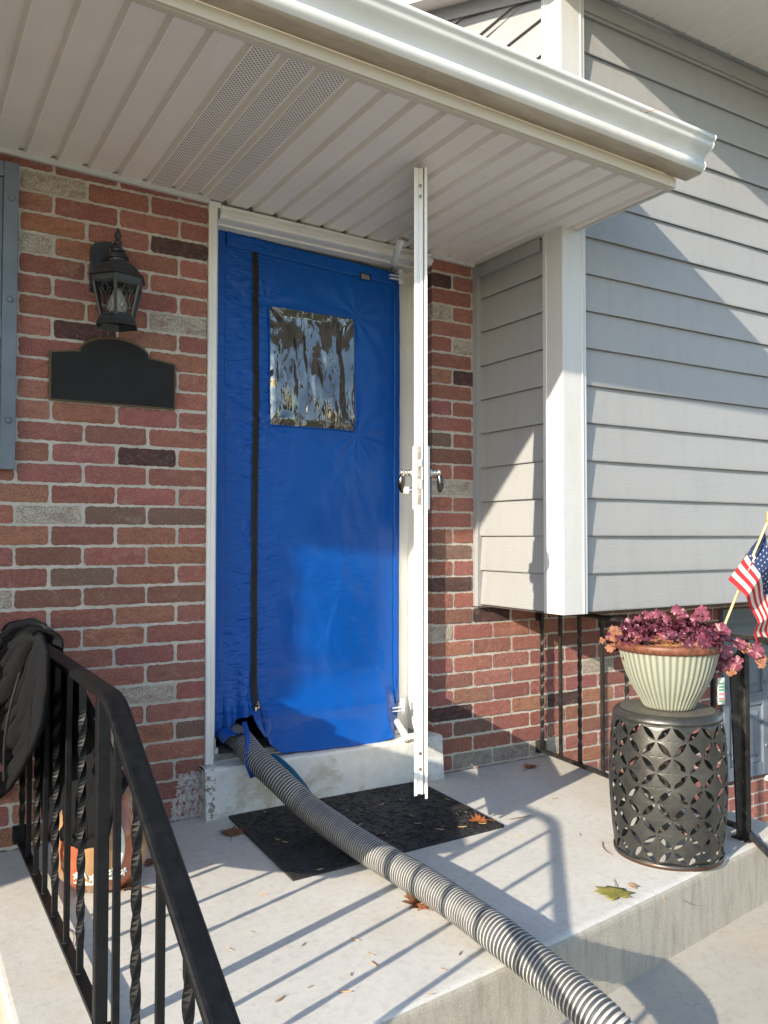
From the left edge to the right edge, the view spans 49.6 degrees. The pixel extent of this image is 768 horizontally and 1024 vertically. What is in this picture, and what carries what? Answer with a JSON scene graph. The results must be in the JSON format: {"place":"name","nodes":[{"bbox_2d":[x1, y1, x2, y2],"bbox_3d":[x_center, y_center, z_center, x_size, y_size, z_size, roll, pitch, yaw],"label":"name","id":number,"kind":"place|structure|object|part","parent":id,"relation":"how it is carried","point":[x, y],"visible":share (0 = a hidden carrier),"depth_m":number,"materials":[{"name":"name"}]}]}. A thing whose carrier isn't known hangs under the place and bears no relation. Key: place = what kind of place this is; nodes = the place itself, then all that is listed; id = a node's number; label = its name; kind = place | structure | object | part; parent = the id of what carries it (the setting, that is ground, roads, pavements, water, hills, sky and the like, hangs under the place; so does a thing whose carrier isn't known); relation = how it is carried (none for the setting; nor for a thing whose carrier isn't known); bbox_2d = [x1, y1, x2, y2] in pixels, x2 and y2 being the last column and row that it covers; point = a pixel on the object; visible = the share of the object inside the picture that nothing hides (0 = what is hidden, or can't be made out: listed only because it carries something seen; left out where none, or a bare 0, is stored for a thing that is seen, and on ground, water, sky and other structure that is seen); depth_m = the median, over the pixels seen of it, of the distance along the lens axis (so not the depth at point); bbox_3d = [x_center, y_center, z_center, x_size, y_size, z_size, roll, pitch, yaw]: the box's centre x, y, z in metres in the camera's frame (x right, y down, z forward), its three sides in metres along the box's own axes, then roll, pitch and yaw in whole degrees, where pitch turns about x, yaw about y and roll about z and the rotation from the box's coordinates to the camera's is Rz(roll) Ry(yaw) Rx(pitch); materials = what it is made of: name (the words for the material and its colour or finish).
{"place":"outdoors","nodes":[
{"label":"outdoors","id":0,"kind":"place"},
{"bbox_2d":[219,728,412,760],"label":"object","id":1,"kind":"structure","parent":0,"point":[410,730],"depth_m":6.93,"materials":[{"name":"concrete"}]},
{"bbox_2d":[0,0,767,851],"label":"house","id":2,"kind":"structure","parent":1,"relation":"on","point":[546,220],"depth_m":3.07,"materials":[{"name":"brick"}]},
{"bbox_2d":[48,337,175,409],"bbox_3d":[-0.938,-0.490,2.892,0.428,0.237,0.014,1,-2,-31],"label":"house plaque","id":3,"kind":"object","parent":2,"relation":"attached to","point":[116,371],"visible":1,"depth_m":2.88,"materials":[{"name":"black metal"}]},
{"bbox_2d":[89,228,144,331],"bbox_3d":[-0.902,-0.786,2.798,0.196,0.338,0.229,1,-2,-31],"label":"wall lantern","id":4,"kind":"object","parent":2,"relation":"attached to","point":[115,275],"depth_m":2.75,"materials":[{"name":"black metal"}]},
{"bbox_2d":[215,229,399,791],"bbox_3d":[-0.182,-0.042,3.196,0.839,2.100,0.453,1,-2,-31],"label":"door barrier","id":5,"kind":"object","parent":2,"relation":"attached to","point":[307,520],"depth_m":3.35,"materials":[{"name":"blue plastic"}]},
{"bbox_3d":[-0.285,-0.579,3.382,0.385,0.476,0.039,1,-2,-31],"label":"clear window","id":6,"kind":"part","parent":5,"relation":"part of","materials":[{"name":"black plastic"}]},
{"bbox_2d":[389,167,443,798],"bbox_3d":[0.110,-0.093,3.134,0.155,2.049,0.895,0,-2,-2],"label":"storm door","id":7,"kind":"structure","parent":2,"relation":"in","point":[421,472],"depth_m":2.70,"materials":[{"name":"white paint"}]},
{"bbox_2d":[764,646,767,780],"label":"window","id":8,"kind":"structure","parent":2,"relation":"in","point":[766,775],"depth_m":4.71,"materials":[{"name":"white plastic"}]},
{"bbox_2d":[0,755,767,1023],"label":"porch slab","id":9,"kind":"structure","parent":1,"relation":"on","point":[545,873],"depth_m":2.25,"materials":[{"name":"concrete"}]},
{"bbox_2d":[51,785,147,892],"bbox_3d":[-0.823,0.910,2.425,0.276,0.341,0.276,1,-2,-31],"label":"ceramic pumpkin","id":10,"kind":"object","parent":9,"relation":"on","point":[126,841],"visible":0.27,"depth_m":2.33,"materials":[{"name":"orange ceramic"}]},
{"bbox_2d":[12,643,240,1023],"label":"porch railing","id":11,"kind":"object","parent":9,"relation":"on","point":[205,985],"visible":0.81,"depth_m":1.62,"materials":[{"name":"black metal"}]},
{"bbox_2d":[0,618,127,848],"bbox_3d":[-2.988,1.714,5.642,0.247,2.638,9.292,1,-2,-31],"label":"jacket","id":12,"kind":"object","parent":11,"relation":"hanging from","point":[26,673],"visible":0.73,"depth_m":2.20,"materials":[{"name":"black fabric"}]},
{"bbox_2d":[121,881,147,889],"bbox_3d":[-0.733,1.073,2.382,0.104,0.013,0.095,-2,-2,43],"label":"fallen leaf","id":13,"kind":"object","parent":9,"relation":"on","point":[128,885],"visible":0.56,"depth_m":2.38,"materials":[{"name":"brown plant"}]},
{"bbox_2d":[145,859,152,864],"bbox_3d":[-0.730,1.079,2.577,0.056,0.012,0.082,1,-2,-32],"label":"fallen leaf","id":14,"kind":"object","parent":9,"relation":"on","point":[149,862],"visible":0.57,"depth_m":2.56,"materials":[{"name":"brown plant"}]},
{"bbox_2d":[218,826,244,840],"bbox_3d":[-0.511,1.087,2.821,0.092,0.011,0.115,2,-2,-44],"label":"fallen leaf","id":15,"kind":"object","parent":9,"relation":"on","point":[233,830],"visible":1,"depth_m":2.83,"materials":[{"name":"brown plant"}]},
{"bbox_2d":[229,782,503,880],"bbox_3d":[-0.066,1.092,2.930,0.853,0.013,0.643,1,-2,-31],"label":"door mat","id":16,"kind":"object","parent":9,"relation":"on","point":[304,850],"depth_m":2.88,"materials":[{"name":"rubber"}]},
{"bbox_2d":[469,813,496,822],"bbox_3d":[0.340,1.077,2.908,0.093,0.021,0.082,-1,-2,23],"label":"fallen leaf","id":17,"kind":"object","parent":16,"relation":"on","point":[479,818],"visible":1,"depth_m":2.93,"materials":[{"name":"orange plant"}]},
{"bbox_2d":[401,892,433,910],"bbox_3d":[0.110,1.065,2.283,0.117,0.027,0.089,0,-2,16],"label":"fallen leaf","id":18,"kind":"object","parent":9,"relation":"on","point":[416,903],"visible":0.71,"depth_m":2.28,"materials":[{"name":"brown plant"}]},
{"bbox_2d":[215,722,634,1023],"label":"vacuum hose","id":19,"kind":"object","parent":9,"relation":"on","point":[570,993],"visible":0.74,"depth_m":2.14,"materials":[{"name":"grey plastic"}]},
{"bbox_2d":[523,761,538,770],"bbox_3d":[0.643,1.110,3.619,0.075,0.016,0.103,0,-2,11],"label":"fallen leaf","id":20,"kind":"object","parent":9,"relation":"on","point":[528,766],"visible":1,"depth_m":3.64,"materials":[{"name":"brown plant"}]},
{"bbox_2d":[594,880,635,899],"bbox_3d":[0.648,1.078,2.369,0.108,0.005,0.126,1,-2,-19],"label":"fallen leaf","id":21,"kind":"object","parent":9,"relation":"on","point":[611,892],"visible":1,"depth_m":2.35,"materials":[{"name":"green plant"}]},
{"bbox_2d":[627,882,637,886],"bbox_3d":[0.718,1.077,2.396,0.034,0.006,0.029,-1,-2,40],"label":"fallen leaf","id":22,"kind":"object","parent":9,"relation":"on","point":[631,884],"visible":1,"depth_m":2.40,"materials":[{"name":"beige plant"}]},
{"bbox_2d":[535,612,767,856],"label":"porch railing","id":23,"kind":"object","parent":9,"relation":"on","point":[740,700],"visible":0.52,"depth_m":2.82,"materials":[{"name":"black metal"}]},
{"bbox_2d":[609,699,728,871],"bbox_3d":[0.916,0.863,2.683,0.366,0.461,0.366,1,-2,-31],"label":"garden stool","id":24,"kind":"object","parent":9,"relation":"on","point":[636,713],"visible":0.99,"depth_m":2.55,"materials":[{"name":"grey metal"}]},
{"bbox_2d":[615,635,723,711],"bbox_3d":[0.923,0.514,2.695,0.334,0.239,0.334,1,-2,-31],"label":"flower pot","id":25,"kind":"object","parent":24,"relation":"on","point":[668,675],"visible":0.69,"depth_m":2.59,"materials":[{"name":"beige ceramic"}]},
{"bbox_2d":[599,604,767,678],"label":"coral bells plant","id":26,"kind":"object","parent":25,"relation":"in","point":[639,628],"visible":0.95,"depth_m":2.66,"materials":[{"name":"purple plant"}]},
{"bbox_2d":[717,678,724,704],"bbox_3d":[1.083,0.575,2.663,0.024,0.086,0.004,0,-2,-6],"label":"plant tag","id":27,"kind":"object","parent":25,"relation":"hanging from","point":[721,690],"visible":1,"depth_m":2.66,"materials":[{"name":"white plastic"}]},
{"bbox_2d":[724,511,767,644],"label":"stick flag","id":28,"kind":"object","parent":25,"relation":"in","point":[748,578],"visible":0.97,"depth_m":2.75,"materials":[{"name":"multicoloured fabric"}]},
{"bbox_2d":[557,901,767,1023],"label":"step","id":29,"kind":"object","parent":1,"relation":"on","point":[719,976],"depth_m":2.25,"materials":[{"name":"concrete"}]}
]}

